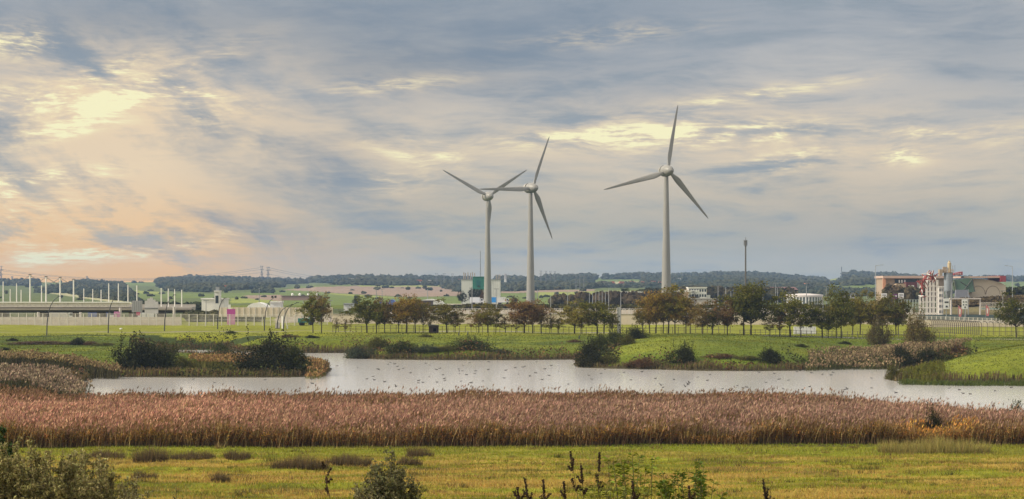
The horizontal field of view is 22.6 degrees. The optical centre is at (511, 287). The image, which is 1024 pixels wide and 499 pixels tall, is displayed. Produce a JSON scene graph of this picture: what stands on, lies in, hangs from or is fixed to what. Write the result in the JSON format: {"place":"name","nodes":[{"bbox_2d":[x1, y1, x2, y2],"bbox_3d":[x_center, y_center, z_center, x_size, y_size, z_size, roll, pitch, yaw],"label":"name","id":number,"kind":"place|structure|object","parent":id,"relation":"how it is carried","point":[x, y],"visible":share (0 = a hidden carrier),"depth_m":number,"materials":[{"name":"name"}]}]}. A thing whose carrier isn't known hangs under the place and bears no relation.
{"place":"outdoors","nodes":[
{"label":"outdoors","id":0,"kind":"place"},
{"bbox_2d":[0,278,1023,498],"bbox_3d":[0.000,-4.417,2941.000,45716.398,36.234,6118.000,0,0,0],"label":"ground","id":1,"kind":"structure","parent":0,"point":[339,295],"depth_m":459.71,"materials":[{"name":"plant"}]},
{"bbox_2d":[0,362,94,397],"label":"reed patch","id":2,"kind":"object","parent":1,"relation":"on","point":[48,378],"visible":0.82,"depth_m":294.32,"materials":[{"name":"plant"}]},
{"bbox_2d":[0,435,101,498],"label":"thicket","id":3,"kind":"object","parent":1,"relation":"on","point":[17,481],"visible":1,"depth_m":57.67,"materials":[{"name":"green plant"}]},
{"bbox_2d":[0,348,121,378],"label":"reed patch","id":4,"kind":"object","parent":1,"relation":"on","point":[9,357],"visible":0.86,"depth_m":369.61,"materials":[{"name":"plant"}]},
{"bbox_2d":[0,317,179,325],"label":"wall","id":5,"kind":"structure","parent":1,"relation":"on","point":[119,322],"depth_m":643.00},
{"bbox_2d":[47,448,133,498],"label":"thicket","id":6,"kind":"object","parent":1,"relation":"on","point":[105,487],"visible":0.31,"depth_m":60.78,"materials":[{"name":"green plant"}]},
{"bbox_2d":[0,302,195,316],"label":"viaduct","id":7,"kind":"object","parent":1,"relation":"on","point":[102,308],"visible":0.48,"depth_m":709.60,"materials":[{"name":"concrete"}]},
{"bbox_2d":[87,446,126,458],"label":"rush tuft","id":8,"kind":"object","parent":1,"relation":"on","point":[107,453],"visible":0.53,"depth_m":184.19,"materials":[{"name":"brown plant"}]},
{"bbox_2d":[2,267,261,280],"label":"power line","id":9,"kind":"object","parent":1,"relation":"on","point":[135,279],"visible":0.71,"depth_m":4189.86,"materials":[{"name":"metal"}]},
{"bbox_2d":[105,329,159,369],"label":"bush","id":10,"kind":"object","parent":1,"relation":"on","point":[127,353],"visible":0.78,"depth_m":375.97,"materials":[{"name":"green plant"}]},
{"bbox_2d":[117,470,158,498],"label":"thicket","id":11,"kind":"object","parent":1,"relation":"on","point":[134,493],"visible":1,"depth_m":56.98,"materials":[{"name":"green plant"}]},
{"bbox_2d":[119,339,172,369],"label":"bush","id":12,"kind":"object","parent":1,"relation":"on","point":[148,353],"visible":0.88,"depth_m":374.98,"materials":[{"name":"green plant"}]},
{"bbox_2d":[145,297,157,316],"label":"building","id":13,"kind":"structure","parent":1,"relation":"on","point":[151,305],"depth_m":695.00,"materials":[{"name":"grey metal"}]},
{"bbox_2d":[131,444,173,462],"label":"rush tuft","id":14,"kind":"object","parent":1,"relation":"on","point":[154,455],"visible":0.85,"depth_m":180.44,"materials":[{"name":"brown plant"}]},
{"bbox_2d":[140,338,186,368],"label":"bush","id":15,"kind":"object","parent":1,"relation":"on","point":[173,354],"visible":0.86,"depth_m":375.94,"materials":[{"name":"green plant"}]},
{"bbox_2d":[0,313,327,325],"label":"security fence","id":16,"kind":"object","parent":1,"relation":"on","point":[100,319],"visible":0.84,"depth_m":639.99,"materials":[{"name":"metal"}]},
{"bbox_2d":[170,450,215,460],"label":"rush tuft","id":17,"kind":"object","parent":1,"relation":"on","point":[188,456],"visible":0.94,"depth_m":183.81,"materials":[{"name":"brown plant"}]},
{"bbox_2d":[201,298,228,310],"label":"white hall","id":18,"kind":"structure","parent":1,"relation":"on","point":[208,305],"depth_m":740.00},
{"bbox_2d":[182,309,265,321],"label":"hedge","id":19,"kind":"object","parent":1,"relation":"on","point":[192,312],"visible":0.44,"depth_m":700.35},
{"bbox_2d":[222,446,250,460],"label":"rush tuft","id":20,"kind":"object","parent":1,"relation":"on","point":[230,455],"visible":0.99,"depth_m":183.36,"materials":[{"name":"brown plant"}]},
{"bbox_2d":[188,352,327,378],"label":"reed patch","id":21,"kind":"object","parent":1,"relation":"on","point":[214,358],"visible":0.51,"depth_m":375.87,"materials":[{"name":"plant"}]},
{"bbox_2d":[228,324,291,370],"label":"bush","id":22,"kind":"object","parent":1,"relation":"on","point":[270,351],"visible":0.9,"depth_m":372.55,"materials":[{"name":"green plant"}]},
{"bbox_2d":[219,307,332,316],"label":"concrete wall","id":23,"kind":"structure","parent":1,"relation":"on","point":[258,311],"depth_m":690.00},
{"bbox_2d":[279,336,312,372],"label":"bush","id":24,"kind":"object","parent":1,"relation":"on","point":[296,355],"visible":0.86,"depth_m":372.16,"materials":[{"name":"green plant"}]},
{"bbox_2d":[269,451,330,470],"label":"rush tuft","id":25,"kind":"object","parent":1,"relation":"on","point":[307,463],"visible":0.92,"depth_m":173.51,"materials":[{"name":"brown plant"}]},
{"bbox_2d":[294,291,325,332],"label":"park tree","id":26,"kind":"object","parent":1,"relation":"on","point":[310,310],"visible":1,"depth_m":544.37,"materials":[{"name":"green plant"}]},
{"bbox_2d":[310,292,331,331],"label":"park tree","id":27,"kind":"object","parent":1,"relation":"on","point":[326,311],"visible":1,"depth_m":544.59,"materials":[{"name":"green plant"}]},
{"bbox_2d":[323,450,372,466],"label":"rush tuft","id":28,"kind":"object","parent":1,"relation":"on","point":[347,460],"visible":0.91,"depth_m":177.97,"materials":[{"name":"brown plant"}]},
{"bbox_2d":[333,294,387,332],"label":"park tree","id":29,"kind":"object","parent":1,"relation":"on","point":[359,308],"visible":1,"depth_m":543.86,"materials":[{"name":"green plant"}]},
{"bbox_2d":[342,344,380,358],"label":"bush","id":30,"kind":"object","parent":1,"relation":"on","point":[353,353],"visible":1,"depth_m":462.14,"materials":[{"name":"green plant"}]},
{"bbox_2d":[350,483,383,498],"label":"thicket","id":31,"kind":"object","parent":1,"relation":"on","point":[357,491],"visible":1,"depth_m":55.98,"materials":[{"name":"green plant"}]},
{"bbox_2d":[369,296,400,332],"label":"park tree","id":32,"kind":"object","parent":1,"relation":"on","point":[390,306],"visible":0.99,"depth_m":544.33,"materials":[{"name":"green plant"}]},
{"bbox_2d":[353,445,423,498],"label":"thicket","id":33,"kind":"object","parent":1,"relation":"on","point":[395,486],"visible":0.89,"depth_m":56.84,"materials":[{"name":"green plant"}]},
{"bbox_2d":[382,339,420,353],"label":"bush","id":34,"kind":"object","parent":1,"relation":"on","point":[402,345],"visible":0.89,"depth_m":461.84,"materials":[{"name":"green plant"}]},
{"bbox_2d":[382,296,435,332],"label":"park tree","id":35,"kind":"object","parent":1,"relation":"on","point":[402,316],"visible":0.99,"depth_m":542.97,"materials":[{"name":"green plant"}]},
{"bbox_2d":[393,293,430,332],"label":"park tree","id":36,"kind":"object","parent":1,"relation":"on","point":[419,316],"visible":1,"depth_m":543.97,"materials":[{"name":"green plant"}]},
{"bbox_2d":[404,446,434,457],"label":"rush tuft","id":37,"kind":"object","parent":1,"relation":"on","point":[415,452],"visible":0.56,"depth_m":187.46,"materials":[{"name":"brown plant"}]},
{"bbox_2d":[423,296,467,332],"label":"park tree","id":38,"kind":"object","parent":1,"relation":"on","point":[444,310],"visible":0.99,"depth_m":544.06,"materials":[{"name":"green plant"}]},
{"bbox_2d":[442,334,495,350],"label":"bush","id":39,"kind":"object","parent":1,"relation":"on","point":[476,346],"visible":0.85,"depth_m":462.68,"materials":[{"name":"green plant"}]},
{"bbox_2d":[461,272,500,303],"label":"factory","id":40,"kind":"structure","parent":1,"relation":"on","point":[472,283],"depth_m":1170.00,"materials":[{"name":"grey metal"}]},
{"bbox_2d":[466,301,502,332],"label":"park tree","id":41,"kind":"object","parent":1,"relation":"on","point":[487,313],"visible":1,"depth_m":543.82,"materials":[{"name":"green plant"}]},
{"bbox_2d":[443,170,526,303],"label":"wind turbine","id":42,"kind":"object","parent":1,"relation":"on","point":[487,197],"visible":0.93,"depth_m":1058.95,"materials":[{"name":"paint"}]},
{"bbox_2d":[0,278,1019,299],"bbox_3d":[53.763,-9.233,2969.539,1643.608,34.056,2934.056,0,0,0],"label":"hedgerow trees","id":43,"kind":"object","parent":1,"relation":"on","point":[296,286],"visible":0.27,"depth_m":2254.44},
{"bbox_2d":[0,269,1023,301],"bbox_3d":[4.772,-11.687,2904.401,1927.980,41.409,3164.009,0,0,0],"label":"woodland","id":44,"kind":"object","parent":1,"relation":"on","point":[514,282],"visible":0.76,"depth_m":2965.34,"materials":[{"name":"plant"}]},
{"bbox_2d":[0,332,1023,377],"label":"bank grass","id":45,"kind":"structure","parent":1,"relation":"on","point":[670,337],"depth_m":482.12,"materials":[{"name":"plant"}]},
{"bbox_2d":[0,382,1023,447],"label":"reed bed","id":46,"kind":"object","parent":1,"relation":"on","point":[702,413],"visible":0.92,"depth_m":209.52,"materials":[{"name":"plant"}]},
{"bbox_2d":[0,416,1023,447],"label":"reed bed front","id":47,"kind":"object","parent":1,"relation":"on","point":[219,439],"visible":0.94,"depth_m":200.38,"materials":[{"name":"plant"}]},
{"bbox_2d":[2,442,1023,498],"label":"meadow grass","id":48,"kind":"structure","parent":1,"relation":"on","point":[312,478],"depth_m":171.27,"materials":[{"name":"plant"}]},
{"bbox_2d":[481,136,551,301],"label":"wind turbine","id":49,"kind":"object","parent":1,"relation":"on","point":[530,188],"visible":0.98,"depth_m":966.07,"materials":[{"name":"paint"}]},
{"bbox_2d":[65,327,978,378],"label":"shore scrub","id":50,"kind":"object","parent":1,"relation":"on","point":[611,347],"visible":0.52,"depth_m":426.10,"materials":[{"name":"plant"}]},
{"bbox_2d":[496,297,556,332],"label":"park tree","id":51,"kind":"object","parent":1,"relation":"on","point":[522,305],"visible":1,"depth_m":543.22,"materials":[{"name":"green plant"}]},
{"bbox_2d":[514,298,550,332],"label":"park tree","id":52,"kind":"object","parent":1,"relation":"on","point":[533,319],"visible":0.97,"depth_m":544.20,"materials":[{"name":"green plant"}]},
{"bbox_2d":[338,325,730,333],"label":"stock fence","id":53,"kind":"object","parent":1,"relation":"on","point":[586,330],"visible":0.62,"depth_m":552.97,"materials":[{"name":"brown wood"}]},
{"bbox_2d":[66,340,1023,380],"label":"shore rushes","id":54,"kind":"object","parent":1,"relation":"on","point":[949,376],"visible":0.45,"depth_m":395.95,"materials":[{"name":"plant"}]},
{"bbox_2d":[548,292,572,303],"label":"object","id":55,"kind":"object","parent":1,"relation":"on","point":[559,298],"visible":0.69,"depth_m":1049.42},
{"bbox_2d":[549,300,598,332],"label":"park tree","id":56,"kind":"object","parent":1,"relation":"on","point":[572,314],"visible":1,"depth_m":544.22,"materials":[{"name":"green plant"}]},
{"bbox_2d":[572,330,601,366],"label":"bush","id":57,"kind":"object","parent":1,"relation":"on","point":[587,350],"visible":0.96,"depth_m":411.40,"materials":[{"name":"green plant"}]},
{"bbox_2d":[572,298,617,333],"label":"park tree","id":58,"kind":"object","parent":1,"relation":"on","point":[594,312],"visible":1,"depth_m":543.81,"materials":[{"name":"green plant"}]},
{"bbox_2d":[364,303,832,310],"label":"hedge","id":59,"kind":"object","parent":1,"relation":"on","point":[467,305],"visible":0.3,"depth_m":778.15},
{"bbox_2d":[577,480,649,498],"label":"leafy shrub","id":60,"kind":"object","parent":1,"relation":"on","point":[637,488],"visible":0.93,"depth_m":48.84,"materials":[{"name":"green plant"}]},
{"bbox_2d":[600,324,628,345],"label":"bush","id":61,"kind":"object","parent":1,"relation":"on","point":[614,335],"visible":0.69,"depth_m":454.11,"materials":[{"name":"green plant"}]},
{"bbox_2d":[333,314,915,324],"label":"concrete wall","id":62,"kind":"structure","parent":1,"relation":"on","point":[626,319],"depth_m":668.00,"materials":[{"name":"concrete"}]},
{"bbox_2d":[572,290,682,304],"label":"hedge","id":63,"kind":"object","parent":1,"relation":"on","point":[626,297],"visible":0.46,"depth_m":1019.46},
{"bbox_2d":[601,452,659,498],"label":"leafy shrub","id":64,"kind":"object","parent":1,"relation":"on","point":[620,472],"visible":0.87,"depth_m":51.94,"materials":[{"name":"green plant"}]},
{"bbox_2d":[623,324,649,338],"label":"bush","id":65,"kind":"object","parent":1,"relation":"on","point":[636,333],"visible":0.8,"depth_m":467.34,"materials":[{"name":"green plant"}]},
{"bbox_2d":[624,356,665,366],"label":"bush","id":66,"kind":"object","parent":1,"relation":"on","point":[641,362],"visible":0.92,"depth_m":403.98,"materials":[{"name":"brown plant"}]},
{"bbox_2d":[632,295,660,332],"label":"park tree","id":67,"kind":"object","parent":1,"relation":"on","point":[641,301],"visible":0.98,"depth_m":544.05,"materials":[{"name":"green plant"}]},
{"bbox_2d":[603,106,707,293],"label":"wind turbine","id":68,"kind":"object","parent":1,"relation":"on","point":[666,171],"visible":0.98,"depth_m":837.09,"materials":[{"name":"paint"}]},
{"bbox_2d":[635,290,675,333],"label":"park tree","id":69,"kind":"object","parent":1,"relation":"on","point":[653,300],"visible":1,"depth_m":543.17,"materials":[{"name":"brown plant"}]},
{"bbox_2d":[647,289,685,333],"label":"park tree","id":70,"kind":"object","parent":1,"relation":"on","point":[667,297],"visible":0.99,"depth_m":543.02,"materials":[{"name":"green plant"}]},
{"bbox_2d":[427,308,910,313],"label":"picket fence","id":71,"kind":"object","parent":1,"relation":"on","point":[588,308],"visible":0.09,"depth_m":704.99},
{"bbox_2d":[648,283,694,332],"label":"park tree","id":72,"kind":"object","parent":1,"relation":"on","point":[668,305],"visible":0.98,"depth_m":542.95,"materials":[{"name":"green plant"}]},
{"bbox_2d":[657,285,692,333],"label":"park tree","id":73,"kind":"object","parent":1,"relation":"on","point":[678,317],"visible":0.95,"depth_m":543.80,"materials":[{"name":"brown plant"}]},
{"bbox_2d":[664,339,698,362],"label":"bush","id":74,"kind":"object","parent":1,"relation":"on","point":[684,354],"visible":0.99,"depth_m":403.24,"materials":[{"name":"green plant"}]},
{"bbox_2d":[655,461,727,498],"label":"leafy shrub","id":75,"kind":"object","parent":1,"relation":"on","point":[698,479],"visible":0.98,"depth_m":50.92,"materials":[{"name":"green plant"}]},
{"bbox_2d":[677,287,709,298],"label":"modern building","id":76,"kind":"structure","parent":1,"relation":"on","point":[701,292],"depth_m":1060.00,"materials":[{"name":"white paint"}]},
{"bbox_2d":[684,299,724,333],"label":"park tree","id":77,"kind":"object","parent":1,"relation":"on","point":[699,313],"visible":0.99,"depth_m":507.13,"materials":[{"name":"brown plant"}]},
{"bbox_2d":[708,297,743,334],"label":"park tree","id":78,"kind":"object","parent":1,"relation":"on","point":[728,320],"visible":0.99,"depth_m":506.57,"materials":[{"name":"brown plant"}]},
{"bbox_2d":[679,285,797,302],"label":"hedge","id":79,"kind":"object","parent":1,"relation":"on","point":[713,291],"visible":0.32,"depth_m":1304.55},
{"bbox_2d":[712,280,777,334],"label":"park tree","id":80,"kind":"object","parent":1,"relation":"on","point":[744,291],"visible":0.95,"depth_m":507.01,"materials":[{"name":"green plant"}]},
{"bbox_2d":[728,279,777,334],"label":"park tree","id":81,"kind":"object","parent":1,"relation":"on","point":[754,304],"visible":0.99,"depth_m":506.11,"materials":[{"name":"green plant"}]},
{"bbox_2d":[753,343,783,362],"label":"bush","id":82,"kind":"object","parent":1,"relation":"on","point":[770,357],"visible":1,"depth_m":401.34,"materials":[{"name":"green plant"}]},
{"bbox_2d":[767,291,818,336],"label":"park tree","id":83,"kind":"object","parent":1,"relation":"on","point":[790,309],"visible":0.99,"depth_m":507.26,"materials":[{"name":"green plant"}]},
{"bbox_2d":[786,293,822,304],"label":"round hall","id":84,"kind":"structure","parent":1,"relation":"on","point":[811,297],"depth_m":896.62,"materials":[{"name":"white metal"}]},
{"bbox_2d":[798,300,844,337],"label":"park tree","id":85,"kind":"object","parent":1,"relation":"on","point":[814,313],"visible":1,"depth_m":506.57,"materials":[{"name":"green plant"}]},
{"bbox_2d":[824,282,856,337],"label":"park tree","id":86,"kind":"object","parent":1,"relation":"on","point":[843,298],"visible":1,"depth_m":506.83,"materials":[{"name":"green plant"}]},
{"bbox_2d":[740,329,954,337],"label":"stock fence","id":87,"kind":"object","parent":1,"relation":"on","point":[816,333],"visible":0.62,"depth_m":519.96,"materials":[{"name":"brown wood"}]},
{"bbox_2d":[843,296,871,330],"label":"park tree","id":88,"kind":"object","parent":1,"relation":"on","point":[862,316],"visible":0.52,"depth_m":543.56,"materials":[{"name":"green plant"}]},
{"bbox_2d":[848,288,882,334],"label":"park tree","id":89,"kind":"object","parent":1,"relation":"on","point":[860,305],"visible":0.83,"depth_m":544.10,"materials":[{"name":"green plant"}]},
{"bbox_2d":[859,300,894,327],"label":"park tree","id":90,"kind":"object","parent":1,"relation":"on","point":[875,317],"visible":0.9,"depth_m":543.49,"materials":[{"name":"green plant"}]},
{"bbox_2d":[864,313,894,344],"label":"bush","id":91,"kind":"object","parent":1,"relation":"on","point":[875,338],"visible":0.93,"depth_m":481.45,"materials":[{"name":"green plant"}]},
{"bbox_2d":[864,292,897,327],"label":"park tree","id":92,"kind":"object","parent":1,"relation":"on","point":[883,306],"visible":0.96,"depth_m":543.87,"materials":[{"name":"green plant"}]},
{"bbox_2d":[804,337,971,370],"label":"reed patch","id":93,"kind":"object","parent":1,"relation":"on","point":[874,354],"visible":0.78,"depth_m":408.68,"materials":[{"name":"plant"}]},
{"bbox_2d":[879,293,912,333],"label":"park tree","id":94,"kind":"object","parent":1,"relation":"on","point":[898,308],"visible":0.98,"depth_m":544.03,"materials":[{"name":"green plant"}]},
{"bbox_2d":[882,342,917,367],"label":"bush","id":95,"kind":"object","parent":1,"relation":"on","point":[900,351],"visible":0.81,"depth_m":405.81,"materials":[{"name":"green plant"}]},
{"bbox_2d":[881,283,925,303],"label":"hedge","id":96,"kind":"object","parent":1,"relation":"on","point":[911,293],"visible":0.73,"depth_m":929.35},
{"bbox_2d":[902,301,938,342],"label":"bush","id":97,"kind":"object","parent":1,"relation":"on","point":[919,334],"visible":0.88,"depth_m":479.29,"materials":[{"name":"green plant"}]},
{"bbox_2d":[897,359,945,381],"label":"reed patch","id":98,"kind":"object","parent":1,"relation":"on","point":[930,367],"visible":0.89,"depth_m":352.76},
{"bbox_2d":[919,280,937,314],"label":"lattice tower","id":99,"kind":"structure","parent":1,"relation":"on","point":[929,298],"depth_m":730.05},
{"bbox_2d":[913,342,944,364],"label":"bush","id":100,"kind":"object","parent":1,"relation":"on","point":[922,356],"visible":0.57,"depth_m":407.36,"materials":[{"name":"green plant"}]},
{"bbox_2d":[921,398,942,434],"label":"bush","id":101,"kind":"object","parent":1,"relation":"on","point":[935,419],"visible":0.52,"depth_m":205.77,"materials":[{"name":"green plant"}]},
{"bbox_2d":[876,433,991,454],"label":"rush tuft","id":102,"kind":"object","parent":1,"relation":"on","point":[937,446],"visible":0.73,"depth_m":192.61,"materials":[{"name":"green plant"}]},
{"bbox_2d":[876,272,1005,303],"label":"leisure complex","id":103,"kind":"structure","parent":1,"relation":"on","point":[991,286],"depth_m":960.00,"materials":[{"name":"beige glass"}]},
{"bbox_2d":[938,261,953,297],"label":"silo","id":104,"kind":"object","parent":1,"relation":"on","point":[948,277],"visible":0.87,"depth_m":898.76,"materials":[{"name":"metal"}]},
{"bbox_2d":[898,378,1023,385],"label":"reed patch","id":105,"kind":"object","parent":1,"relation":"on","point":[968,382],"visible":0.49,"depth_m":336.94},
{"bbox_2d":[913,320,1023,326],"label":"concrete wall","id":106,"kind":"structure","parent":1,"relation":"on","point":[944,324],"depth_m":640.00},
{"bbox_2d":[916,315,1023,319],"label":"fence","id":107,"kind":"object","parent":1,"relation":"on","point":[979,317],"visible":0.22,"depth_m":700.00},
{"bbox_2d":[927,319,1023,334],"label":"curved top fence","id":108,"kind":"object","parent":1,"relation":"on","point":[938,322],"visible":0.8,"depth_m":558.09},
{"bbox_2d":[943,295,1023,306],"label":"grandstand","id":109,"kind":"object","parent":1,"relation":"on","point":[972,302],"visible":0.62,"depth_m":816.07},
{"bbox_2d":[991,288,1023,337],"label":"park tree","id":110,"kind":"object","parent":1,"relation":"on","point":[1012,307],"visible":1,"depth_m":519.54,"materials":[{"name":"green plant"}]},
{"bbox_2d":[0,0,1023,281],"label":"sky","id":111,"kind":"structure","parent":0,"point":[150,139],"materials":[{"name":"grey"}]},
{"bbox_2d":[83,350,1023,410],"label":"pond water","id":112,"kind":"structure","parent":0,"point":[346,374],"depth_m":350.09,"materials":[{"name":"grey liquid"}]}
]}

